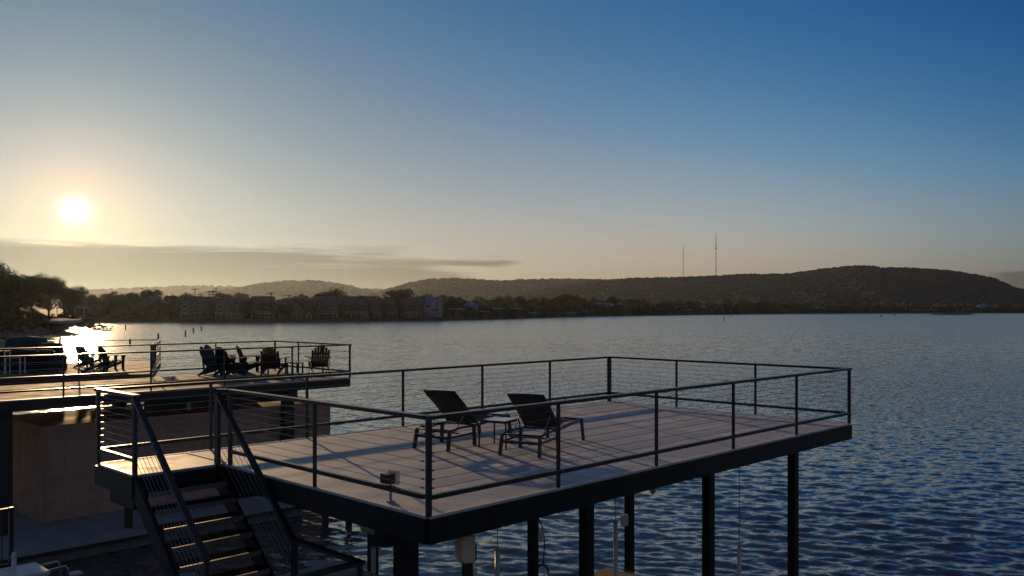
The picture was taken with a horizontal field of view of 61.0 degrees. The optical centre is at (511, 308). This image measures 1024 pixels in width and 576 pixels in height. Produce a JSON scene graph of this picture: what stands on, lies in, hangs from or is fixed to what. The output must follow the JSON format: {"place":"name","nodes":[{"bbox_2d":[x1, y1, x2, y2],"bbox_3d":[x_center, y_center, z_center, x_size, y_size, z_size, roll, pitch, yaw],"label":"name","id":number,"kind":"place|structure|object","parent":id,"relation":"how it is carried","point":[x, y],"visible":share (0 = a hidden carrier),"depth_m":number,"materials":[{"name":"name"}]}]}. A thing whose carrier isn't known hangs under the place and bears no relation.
{"place":"outdoors","nodes":[
{"label":"outdoors","id":0,"kind":"place"},
{"bbox_2d":[0,562,49,575],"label":"dock box","id":1,"kind":"object","parent":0,"point":[32,569],"visible":1,"depth_m":12.97,"materials":[{"name":"white plastic"}]},
{"bbox_2d":[11,552,16,568],"bbox_3d":[-7.507,4.300,13.100,0.090,1.270,0.090,0,0,0],"label":"pipe","id":2,"kind":"object","parent":1,"relation":"attached to","point":[13,560],"visible":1,"depth_m":13.08,"materials":[{"name":"white plastic"}]},
{"bbox_2d":[4,336,47,349],"bbox_3d":[-20.243,1.764,36.263,1.867,1.272,1.244,0,0,-6],"label":"furniture cover","id":3,"kind":"object","parent":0,"point":[24,342],"visible":0.32,"depth_m":35.82,"materials":[{"name":"teal fabric"}]},
{"bbox_2d":[44,318,80,323],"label":"sandy beach","id":4,"kind":"structure","parent":0,"point":[59,320],"depth_m":213.60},
{"bbox_2d":[33,287,233,306],"bbox_3d":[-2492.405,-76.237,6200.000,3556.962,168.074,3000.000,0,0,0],"label":"hill","id":5,"kind":"structure","parent":0,"point":[97,293],"depth_m":5947.90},
{"bbox_2d":[37,285,241,302],"bbox_3d":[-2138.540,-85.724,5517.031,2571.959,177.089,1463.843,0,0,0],"label":"hill woodland","id":6,"kind":"object","parent":5,"relation":"on","point":[156,287],"visible":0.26,"depth_m":6084.98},
{"bbox_2d":[233,283,368,298],"bbox_3d":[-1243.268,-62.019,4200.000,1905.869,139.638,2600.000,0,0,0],"label":"rounded hill","id":7,"kind":"structure","parent":0,"point":[286,293],"depth_m":3811.15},
{"bbox_2d":[178,280,377,299],"bbox_3d":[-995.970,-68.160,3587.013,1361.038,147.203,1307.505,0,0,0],"label":"rounded hill woodland","id":8,"kind":"object","parent":7,"relation":"on","point":[260,287],"visible":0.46,"depth_m":3957.01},
{"bbox_2d":[381,280,581,299],"bbox_3d":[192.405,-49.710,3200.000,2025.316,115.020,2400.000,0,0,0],"label":"long hill","id":9,"kind":"structure","parent":0,"point":[466,293],"depth_m":2893.55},
{"bbox_2d":[364,277,610,300],"bbox_3d":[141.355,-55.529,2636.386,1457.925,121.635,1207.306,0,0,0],"label":"long hill woodland","id":10,"kind":"object","parent":9,"relation":"on","point":[424,286],"visible":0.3,"depth_m":2951.07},
{"bbox_2d":[0,313,1023,575],"bbox_3d":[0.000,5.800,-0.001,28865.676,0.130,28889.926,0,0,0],"label":"lake water","id":11,"kind":"structure","parent":0,"point":[920,473],"depth_m":49.14,"materials":[{"name":"blue liquid"}]},
{"bbox_2d":[69,570,82,575],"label":"mooring post","id":12,"kind":"object","parent":11,"relation":"in","point":[76,573],"visible":0.82,"depth_m":13.57,"materials":[{"name":"grey wood"}]},
{"bbox_2d":[41,561,68,575],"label":"ladder rail","id":13,"kind":"object","parent":12,"relation":"attached to","point":[59,567],"visible":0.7,"depth_m":13.45,"materials":[{"name":"metal"}]},
{"bbox_2d":[0,339,160,404],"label":"boat dock","id":14,"kind":"object","parent":11,"relation":"in","point":[142,365],"visible":0.46,"depth_m":32.34,"materials":[{"name":"brown wood"}]},
{"bbox_2d":[4,350,25,374],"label":"patio chair","id":15,"kind":"object","parent":14,"relation":"on","point":[19,362],"visible":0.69,"depth_m":31.63,"materials":[{"name":"black metal"}]},
{"bbox_2d":[0,349,67,370],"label":"outdoor sofa","id":16,"kind":"object","parent":14,"relation":"on","point":[48,363],"visible":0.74,"depth_m":32.43,"materials":[{"name":"plastic"}]},
{"bbox_2d":[40,342,64,353],"bbox_3d":[-18.399,1.859,34.758,1.037,1.081,0.836,0,0,-17],"label":"furniture cover","id":17,"kind":"object","parent":14,"relation":"on","point":[57,350],"visible":0.33,"depth_m":34.53,"materials":[{"name":"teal fabric"}]},
{"bbox_2d":[73,344,99,367],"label":"garden chair","id":18,"kind":"object","parent":14,"relation":"on","point":[82,358],"visible":0.46,"depth_m":35.54,"materials":[{"name":"black plastic"}]},
{"bbox_2d":[80,347,109,371],"bbox_3d":[-15.994,1.920,33.365,0.960,0.960,0.880,0,0,-14],"label":"garden chair","id":19,"kind":"object","parent":14,"relation":"on","point":[103,364],"visible":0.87,"depth_m":33.16,"materials":[{"name":"black plastic"}]},
{"bbox_2d":[96,347,125,369],"bbox_3d":[-15.920,1.920,34.457,0.880,0.960,0.960,0,0,38],"label":"garden chair","id":20,"kind":"object","parent":14,"relation":"on","point":[102,350],"visible":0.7,"depth_m":34.40,"materials":[{"name":"plastic"}]},
{"bbox_2d":[152,341,156,374],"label":"gate","id":21,"kind":"structure","parent":14,"relation":"attached to","point":[154,348],"depth_m":33.45,"materials":[{"name":"black metal"}]},
{"bbox_2d":[0,494,302,568],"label":"dock","id":22,"kind":"object","parent":11,"relation":"in","point":[66,539],"visible":0.36,"depth_m":21.38,"materials":[{"name":"grey wood"}]},
{"bbox_2d":[0,507,13,567],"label":"metal gate","id":23,"kind":"structure","parent":22,"relation":"on","point":[10,510],"depth_m":13.37,"materials":[{"name":"brown metal"}]},
{"bbox_2d":[124,507,132,528],"bbox_3d":[-9.566,4.985,21.675,0.260,0.930,0.400,0,0,45],"label":"support post","id":24,"kind":"object","parent":22,"relation":"on","point":[128,518],"visible":0.32,"depth_m":21.62,"materials":[{"name":"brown wood"}]},
{"bbox_2d":[13,396,329,522],"bbox_3d":[-10.146,4.207,26.385,3.445,2.497,8.745,0,0,45],"label":"canvas enclosure","id":25,"kind":"object","parent":22,"relation":"on","point":[54,459],"visible":0.52,"depth_m":23.29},
{"bbox_2d":[0,340,351,536],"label":"dock","id":26,"kind":"object","parent":11,"relation":"in","point":[34,397],"visible":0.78,"depth_m":24.35,"materials":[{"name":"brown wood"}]},
{"bbox_2d":[197,346,231,375],"bbox_3d":[-9.899,1.720,28.857,0.960,0.960,0.880,0,0,0],"label":"garden chair","id":27,"kind":"object","parent":26,"relation":"on","point":[208,365],"visible":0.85,"depth_m":28.57,"materials":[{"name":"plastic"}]},
{"bbox_2d":[202,345,234,371],"bbox_3d":[-10.229,1.720,30.229,0.960,0.960,0.880,0,0,9],"label":"garden chair","id":28,"kind":"object","parent":26,"relation":"on","point":[210,353],"visible":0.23,"depth_m":30.30,"materials":[{"name":"plastic"}]},
{"bbox_2d":[213,347,248,375],"bbox_3d":[-9.395,1.720,28.950,0.880,0.960,0.960,0,0,36],"label":"garden chair","id":29,"kind":"object","parent":26,"relation":"on","point":[229,365],"visible":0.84,"depth_m":28.79,"materials":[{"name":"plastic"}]},
{"bbox_2d":[236,345,263,372],"bbox_3d":[-9.094,1.720,30.097,0.960,0.960,0.880,0,0,-32],"label":"garden chair","id":30,"kind":"object","parent":26,"relation":"on","point":[251,365],"visible":0.69,"depth_m":29.98,"materials":[{"name":"plastic"}]},
{"bbox_2d":[260,348,289,375],"bbox_3d":[-7.951,1.720,28.947,0.880,0.960,0.960,0,0,4],"label":"garden chair","id":31,"kind":"object","parent":26,"relation":"on","point":[268,359],"visible":0.9,"depth_m":28.70,"materials":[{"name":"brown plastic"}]},
{"bbox_2d":[287,362,302,373],"bbox_3d":[-7.206,1.985,28.857,0.400,0.430,0.400,0,0,-43],"label":"side table","id":32,"kind":"object","parent":26,"relation":"on","point":[296,363],"visible":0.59,"depth_m":28.82,"materials":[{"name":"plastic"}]},
{"bbox_2d":[304,346,330,373],"bbox_3d":[-6.601,1.720,29.737,0.880,0.960,0.960,0,0,-22],"label":"garden chair","id":33,"kind":"object","parent":26,"relation":"on","point":[313,358],"visible":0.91,"depth_m":29.49,"materials":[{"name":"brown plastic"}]},
{"bbox_2d":[322,515,328,525],"bbox_3d":[-4.992,5.520,23.280,0.206,2.561,0.190,0,0,0],"label":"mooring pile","id":34,"kind":"object","parent":11,"relation":"in","point":[325,520],"visible":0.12,"depth_m":23.21,"materials":[{"name":"black wood"}]},
{"bbox_2d":[290,537,364,575],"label":"railing","id":35,"kind":"object","parent":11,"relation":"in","point":[352,562],"visible":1,"depth_m":10.12,"materials":[{"name":"metal"}]},
{"bbox_2d":[132,393,295,575],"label":"staircase","id":36,"kind":"structure","parent":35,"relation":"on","point":[235,514],"depth_m":11.25,"materials":[{"name":"metal"}]},
{"bbox_2d":[277,561,378,575],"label":"walkway","id":37,"kind":"structure","parent":11,"relation":"in","point":[347,572],"depth_m":13.04,"materials":[{"name":"paint"}]},
{"bbox_2d":[360,526,380,574],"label":"post","id":38,"kind":"object","parent":11,"relation":"in","point":[368,531],"visible":0.35,"depth_m":14.40,"materials":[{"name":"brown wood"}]},
{"bbox_2d":[371,530,375,573],"bbox_3d":[-2.263,5.972,14.200,0.088,4.851,0.084,0,0,0],"label":"guide pole","id":39,"kind":"object","parent":11,"relation":"in","point":[373,558],"visible":0.9,"depth_m":14.17,"materials":[{"name":"white plastic"}]},
{"bbox_2d":[94,356,851,575],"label":"dock","id":40,"kind":"object","parent":11,"relation":"in","point":[464,486],"visible":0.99,"depth_m":12.54,"materials":[{"name":"paint"}]},
{"bbox_2d":[380,469,399,502],"bbox_3d":[-1.394,2.020,9.897,0.170,0.360,0.175,0,0,45],"label":"deck light","id":41,"kind":"object","parent":40,"relation":"on","point":[391,475],"visible":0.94,"depth_m":9.87,"materials":[{"name":"metal"}]},
{"bbox_2d":[412,389,511,451],"bbox_3d":[-0.780,1.745,14.387,0.680,0.924,1.991,0,0,30],"label":"sun lounger","id":42,"kind":"object","parent":40,"relation":"on","point":[444,401],"visible":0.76,"depth_m":13.91,"materials":[{"name":"metal"}]},
{"bbox_2d":[455,535,476,575],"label":"lift motor","id":43,"kind":"object","parent":40,"relation":"attached to","point":[466,551],"visible":0.86,"depth_m":11.23,"materials":[{"name":"white plastic"}]},
{"bbox_2d":[478,417,520,448],"bbox_3d":[-0.193,1.982,13.941,0.518,0.437,0.518,0,0,28],"label":"side table","id":44,"kind":"object","parent":40,"relation":"on","point":[505,420],"visible":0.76,"depth_m":13.83,"materials":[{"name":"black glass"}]},
{"bbox_2d":[498,393,584,457],"bbox_3d":[0.508,1.745,13.839,0.680,0.924,1.991,0,0,24],"label":"sun lounger","id":45,"kind":"object","parent":40,"relation":"on","point":[517,399],"visible":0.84,"depth_m":13.38,"materials":[{"name":"metal"}]},
{"bbox_2d":[535,518,548,575],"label":"hanging cord","id":46,"kind":"object","parent":40,"relation":"hanging from","point":[541,536],"visible":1,"depth_m":17.00,"materials":[{"name":"black rubber"}]},
{"bbox_2d":[621,496,627,525],"bbox_3d":[2.432,4.150,18.793,0.150,1.070,0.100,0,0,-29],"label":"junction box","id":47,"kind":"object","parent":40,"relation":"attached to","point":[624,519],"visible":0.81,"depth_m":18.76,"materials":[{"name":"white plastic"}]},
{"bbox_2d":[494,528,500,575],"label":"guide pole","id":48,"kind":"object","parent":11,"relation":"in","point":[497,550],"visible":0.9,"depth_m":12.57,"materials":[{"name":"white plastic"}]},
{"bbox_2d":[613,499,617,575],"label":"guide pole","id":49,"kind":"object","parent":11,"relation":"in","point":[615,547],"visible":0.9,"depth_m":14.47,"materials":[{"name":"white plastic"}]},
{"bbox_2d":[594,568,637,575],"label":"walkway","id":50,"kind":"structure","parent":11,"relation":"in","point":[606,572],"depth_m":16.76,"materials":[{"name":"brown wood"}]},
{"bbox_2d":[737,467,741,575],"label":"guide pole","id":51,"kind":"object","parent":11,"relation":"in","point":[739,546],"visible":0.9,"depth_m":16.19,"materials":[{"name":"white plastic"}]},
{"bbox_2d":[0,0,1023,289],"label":"sky","id":52,"kind":"structure","parent":0,"point":[371,144],"materials":[{"name":"blue"}]},
{"bbox_2d":[22,307,1023,330],"bbox_3d":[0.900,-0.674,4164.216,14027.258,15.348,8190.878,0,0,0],"label":"lakeside ground","id":53,"kind":"structure","parent":0,"point":[60,311],"depth_m":707.19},
{"bbox_2d":[0,291,24,315],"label":"oak tree","id":54,"kind":"object","parent":53,"relation":"on","point":[9,301],"visible":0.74,"depth_m":191.06,"materials":[{"name":"green plant"}]},
{"bbox_2d":[0,260,39,307],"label":"oak tree","id":55,"kind":"object","parent":53,"relation":"on","point":[8,284],"visible":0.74,"depth_m":213.14,"materials":[{"name":"green plant"}]},
{"bbox_2d":[16,286,35,309],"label":"oak tree","id":56,"kind":"object","parent":53,"relation":"on","point":[27,303],"visible":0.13,"depth_m":254.56,"materials":[{"name":"green plant"}]},
{"bbox_2d":[13,308,44,326],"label":"shrub","id":57,"kind":"object","parent":53,"relation":"on","point":[29,314],"visible":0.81,"depth_m":188.84,"materials":[{"name":"green plant"}]},
{"bbox_2d":[18,272,51,309],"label":"oak tree","id":58,"kind":"object","parent":53,"relation":"on","point":[33,279],"visible":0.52,"depth_m":257.26,"materials":[{"name":"green plant"}]},
{"bbox_2d":[0,311,79,338],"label":"bank brush","id":59,"kind":"object","parent":53,"relation":"on","point":[3,327],"visible":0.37,"depth_m":189.44,"materials":[{"name":"green plant"}]},
{"bbox_2d":[0,317,83,340],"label":"rocks","id":60,"kind":"object","parent":53,"relation":"on","point":[37,331],"visible":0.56,"depth_m":188.95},
{"bbox_2d":[34,310,49,322],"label":"shrub","id":61,"kind":"object","parent":53,"relation":"on","point":[46,318],"visible":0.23,"depth_m":206.55,"materials":[{"name":"green plant"}]},
{"bbox_2d":[24,275,88,316],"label":"oak tree","id":62,"kind":"object","parent":53,"relation":"on","point":[55,289],"visible":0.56,"depth_m":273.31,"materials":[{"name":"green plant"}]},
{"bbox_2d":[59,290,78,314],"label":"oak tree","id":63,"kind":"object","parent":53,"relation":"on","point":[60,307],"visible":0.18,"depth_m":351.91,"materials":[{"name":"green plant"}]},
{"bbox_2d":[57,307,89,315],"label":"pavilion","id":64,"kind":"structure","parent":53,"relation":"on","point":[82,311],"depth_m":395.79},
{"bbox_2d":[78,321,107,328],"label":"shrub","id":65,"kind":"object","parent":53,"relation":"on","point":[92,325],"visible":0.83,"depth_m":250.68,"materials":[{"name":"green plant"}]},
{"bbox_2d":[84,294,101,303],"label":"tree","id":66,"kind":"object","parent":53,"relation":"on","point":[93,298],"visible":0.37,"depth_m":457.40,"materials":[{"name":"green plant"}]},
{"bbox_2d":[102,294,114,305],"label":"tree","id":67,"kind":"object","parent":53,"relation":"on","point":[105,298],"visible":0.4,"depth_m":450.49,"materials":[{"name":"green plant"}]},
{"bbox_2d":[109,294,131,305],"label":"tree","id":68,"kind":"object","parent":53,"relation":"on","point":[121,298],"visible":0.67,"depth_m":446.95,"materials":[{"name":"green plant"}]},
{"bbox_2d":[126,292,144,304],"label":"tree","id":69,"kind":"object","parent":53,"relation":"on","point":[134,297],"visible":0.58,"depth_m":448.13,"materials":[{"name":"green plant"}]},
{"bbox_2d":[140,289,162,299],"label":"tree","id":70,"kind":"object","parent":53,"relation":"on","point":[151,293],"visible":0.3,"depth_m":450.98,"materials":[{"name":"green plant"}]},
{"bbox_2d":[141,296,168,305],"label":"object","id":71,"kind":"structure","parent":53,"relation":"on","point":[154,299],"depth_m":428.83,"materials":[{"name":"grey plant"}]},
{"bbox_2d":[163,301,179,309],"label":"tree","id":72,"kind":"object","parent":53,"relation":"on","point":[173,304],"visible":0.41,"depth_m":409.50,"materials":[{"name":"green plant"}]},
{"bbox_2d":[162,295,181,302],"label":"tree","id":73,"kind":"object","parent":53,"relation":"on","point":[174,298],"visible":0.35,"depth_m":443.48,"materials":[{"name":"green plant"}]},
{"bbox_2d":[179,296,215,318],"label":"house","id":74,"kind":"structure","parent":53,"relation":"on","point":[198,305],"depth_m":393.10,"materials":[{"name":"beige glass"}]},
{"bbox_2d":[204,303,217,318],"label":"tree","id":75,"kind":"object","parent":53,"relation":"on","point":[211,307],"visible":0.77,"depth_m":388.90,"materials":[{"name":"green plant"}]},
{"bbox_2d":[214,297,248,318],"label":"house","id":76,"kind":"structure","parent":53,"relation":"on","point":[227,308],"depth_m":388.03,"materials":[{"name":"stone"}]},
{"bbox_2d":[238,300,256,318],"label":"tree","id":77,"kind":"object","parent":53,"relation":"on","point":[242,307],"visible":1,"depth_m":385.14,"materials":[{"name":"green plant"}]},
{"bbox_2d":[251,296,275,318],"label":"house","id":78,"kind":"structure","parent":53,"relation":"on","point":[262,306],"depth_m":389.98,"materials":[{"name":"beige glass"}]},
{"bbox_2d":[274,302,281,318],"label":"house","id":79,"kind":"structure","parent":53,"relation":"on","point":[276,304],"depth_m":397.39,"materials":[{"name":"grey glass"}]},
{"bbox_2d":[274,305,292,317],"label":"tree","id":80,"kind":"object","parent":53,"relation":"on","point":[284,310],"visible":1,"depth_m":392.75,"materials":[{"name":"green plant"}]},
{"bbox_2d":[83,299,508,318],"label":"undergrowth","id":81,"kind":"object","parent":53,"relation":"on","point":[148,311],"visible":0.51,"depth_m":406.72,"materials":[{"name":"green plant"}]},
{"bbox_2d":[281,298,314,318],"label":"house","id":82,"kind":"structure","parent":53,"relation":"on","point":[308,305],"depth_m":399.89,"materials":[{"name":"grey glass"}]},
{"bbox_2d":[314,294,342,317],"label":"house","id":83,"kind":"structure","parent":53,"relation":"on","point":[327,306],"depth_m":408.87,"materials":[{"name":"stone"}]},
{"bbox_2d":[168,316,504,321],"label":"seawall","id":84,"kind":"object","parent":53,"relation":"on","point":[313,319],"visible":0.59,"depth_m":401.95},
{"bbox_2d":[339,303,345,317],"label":"tree","id":85,"kind":"object","parent":53,"relation":"on","point":[342,314],"visible":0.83,"depth_m":413.62,"materials":[{"name":"green plant"}]},
{"bbox_2d":[342,296,370,320],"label":"house","id":86,"kind":"structure","parent":53,"relation":"on","point":[357,307],"depth_m":421.26,"materials":[{"name":"stone"}]},
{"bbox_2d":[369,298,384,317],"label":"house","id":87,"kind":"structure","parent":53,"relation":"on","point":[376,307],"depth_m":432.25,"materials":[{"name":"stone"}]},
{"bbox_2d":[381,303,388,317],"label":"tree","id":88,"kind":"object","parent":53,"relation":"on","point":[384,307],"visible":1,"depth_m":432.77,"materials":[{"name":"green plant"}]},
{"bbox_2d":[384,299,398,317],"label":"tree","id":89,"kind":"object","parent":53,"relation":"on","point":[391,304],"depth_m":440.89,"materials":[{"name":"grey plant"}]},
{"bbox_2d":[382,291,410,301],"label":"tree","id":90,"kind":"object","parent":53,"relation":"on","point":[391,294],"visible":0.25,"depth_m":487.67,"materials":[{"name":"green plant"}]},
{"bbox_2d":[394,302,405,317],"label":"tree","id":91,"kind":"object","parent":53,"relation":"on","point":[400,308],"visible":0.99,"depth_m":440.72,"materials":[{"name":"green plant"}]},
{"bbox_2d":[390,289,413,302],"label":"tree","id":92,"kind":"object","parent":53,"relation":"on","point":[398,291],"visible":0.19,"depth_m":491.21,"materials":[{"name":"green plant"}]},
{"bbox_2d":[399,295,424,317],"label":"house","id":93,"kind":"structure","parent":53,"relation":"on","point":[414,307],"depth_m":447.58,"materials":[{"name":"grey glass"}]},
{"bbox_2d":[424,297,443,316],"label":"house","id":94,"kind":"structure","parent":53,"relation":"on","point":[433,306],"depth_m":454.94,"materials":[{"name":"blue glass"}]},
{"bbox_2d":[446,302,460,313],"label":"tree","id":95,"kind":"object","parent":53,"relation":"on","point":[451,305],"visible":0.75,"depth_m":474.68,"materials":[{"name":"green plant"}]},
{"bbox_2d":[450,309,462,319],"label":"boathouse","id":96,"kind":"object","parent":53,"relation":"on","point":[457,314],"visible":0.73,"depth_m":458.82,"materials":[{"name":"grey wood"}]},
{"bbox_2d":[461,302,478,316],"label":"house","id":97,"kind":"structure","parent":53,"relation":"on","point":[473,305],"depth_m":493.04,"materials":[{"name":"blue glass"}]},
{"bbox_2d":[484,301,503,311],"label":"tree","id":98,"kind":"object","parent":53,"relation":"on","point":[489,303],"visible":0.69,"depth_m":521.00,"materials":[{"name":"green plant"}]},
{"bbox_2d":[493,296,505,303],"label":"tree","id":99,"kind":"object","parent":53,"relation":"on","point":[498,300],"visible":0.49,"depth_m":622.90,"materials":[{"name":"green plant"}]},
{"bbox_2d":[503,296,514,304],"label":"tree","id":100,"kind":"object","parent":53,"relation":"on","point":[510,300],"visible":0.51,"depth_m":587.52,"materials":[{"name":"green plant"}]},
{"bbox_2d":[515,296,526,304],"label":"tree","id":101,"kind":"object","parent":53,"relation":"on","point":[519,299],"visible":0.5,"depth_m":605.78,"materials":[{"name":"green plant"}]},
{"bbox_2d":[522,302,544,312],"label":"tree","id":102,"kind":"object","parent":53,"relation":"on","point":[532,305],"visible":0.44,"depth_m":590.46,"materials":[{"name":"green plant"}]},
{"bbox_2d":[531,296,550,304],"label":"tree","id":103,"kind":"object","parent":53,"relation":"on","point":[543,300],"visible":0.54,"depth_m":654.59,"materials":[{"name":"green plant"}]},
{"bbox_2d":[566,295,583,307],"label":"tree","id":104,"kind":"object","parent":53,"relation":"on","point":[573,298],"visible":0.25,"depth_m":710.56,"materials":[{"name":"green plant"}]},
{"bbox_2d":[567,299,587,311],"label":"tree","id":105,"kind":"object","parent":53,"relation":"on","point":[576,304],"visible":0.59,"depth_m":690.38,"materials":[{"name":"green plant"}]},
{"bbox_2d":[602,297,616,303],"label":"tree","id":106,"kind":"object","parent":53,"relation":"on","point":[611,300],"visible":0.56,"depth_m":789.87,"materials":[{"name":"green plant"}]},
{"bbox_2d":[500,300,1023,317],"bbox_3d":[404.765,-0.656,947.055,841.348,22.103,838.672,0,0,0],"label":"shore brush","id":107,"kind":"object","parent":53,"relation":"on","point":[697,308],"visible":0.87,"depth_m":994.51,"materials":[{"name":"green plant"}]},
{"bbox_2d":[533,268,1021,305],"bbox_3d":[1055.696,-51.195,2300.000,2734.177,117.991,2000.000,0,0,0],"label":"tower hill","id":108,"kind":"structure","parent":0,"point":[863,292],"depth_m":1778.69,"materials":[{"name":"plant"}]},
{"bbox_2d":[467,265,1023,305],"bbox_3d":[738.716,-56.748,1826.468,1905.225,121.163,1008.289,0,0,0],"label":"tower hill woodland","id":109,"kind":"object","parent":108,"relation":"on","point":[1004,296],"visible":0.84,"depth_m":1943.46,"materials":[{"name":"plant"}]},
{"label":"islet","id":110,"kind":"structure","parent":0,"visible":0},
{"bbox_2d":[930,312,973,314],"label":"reeds","id":111,"kind":"object","parent":110,"relation":"on","point":[944,313],"visible":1,"depth_m":856.55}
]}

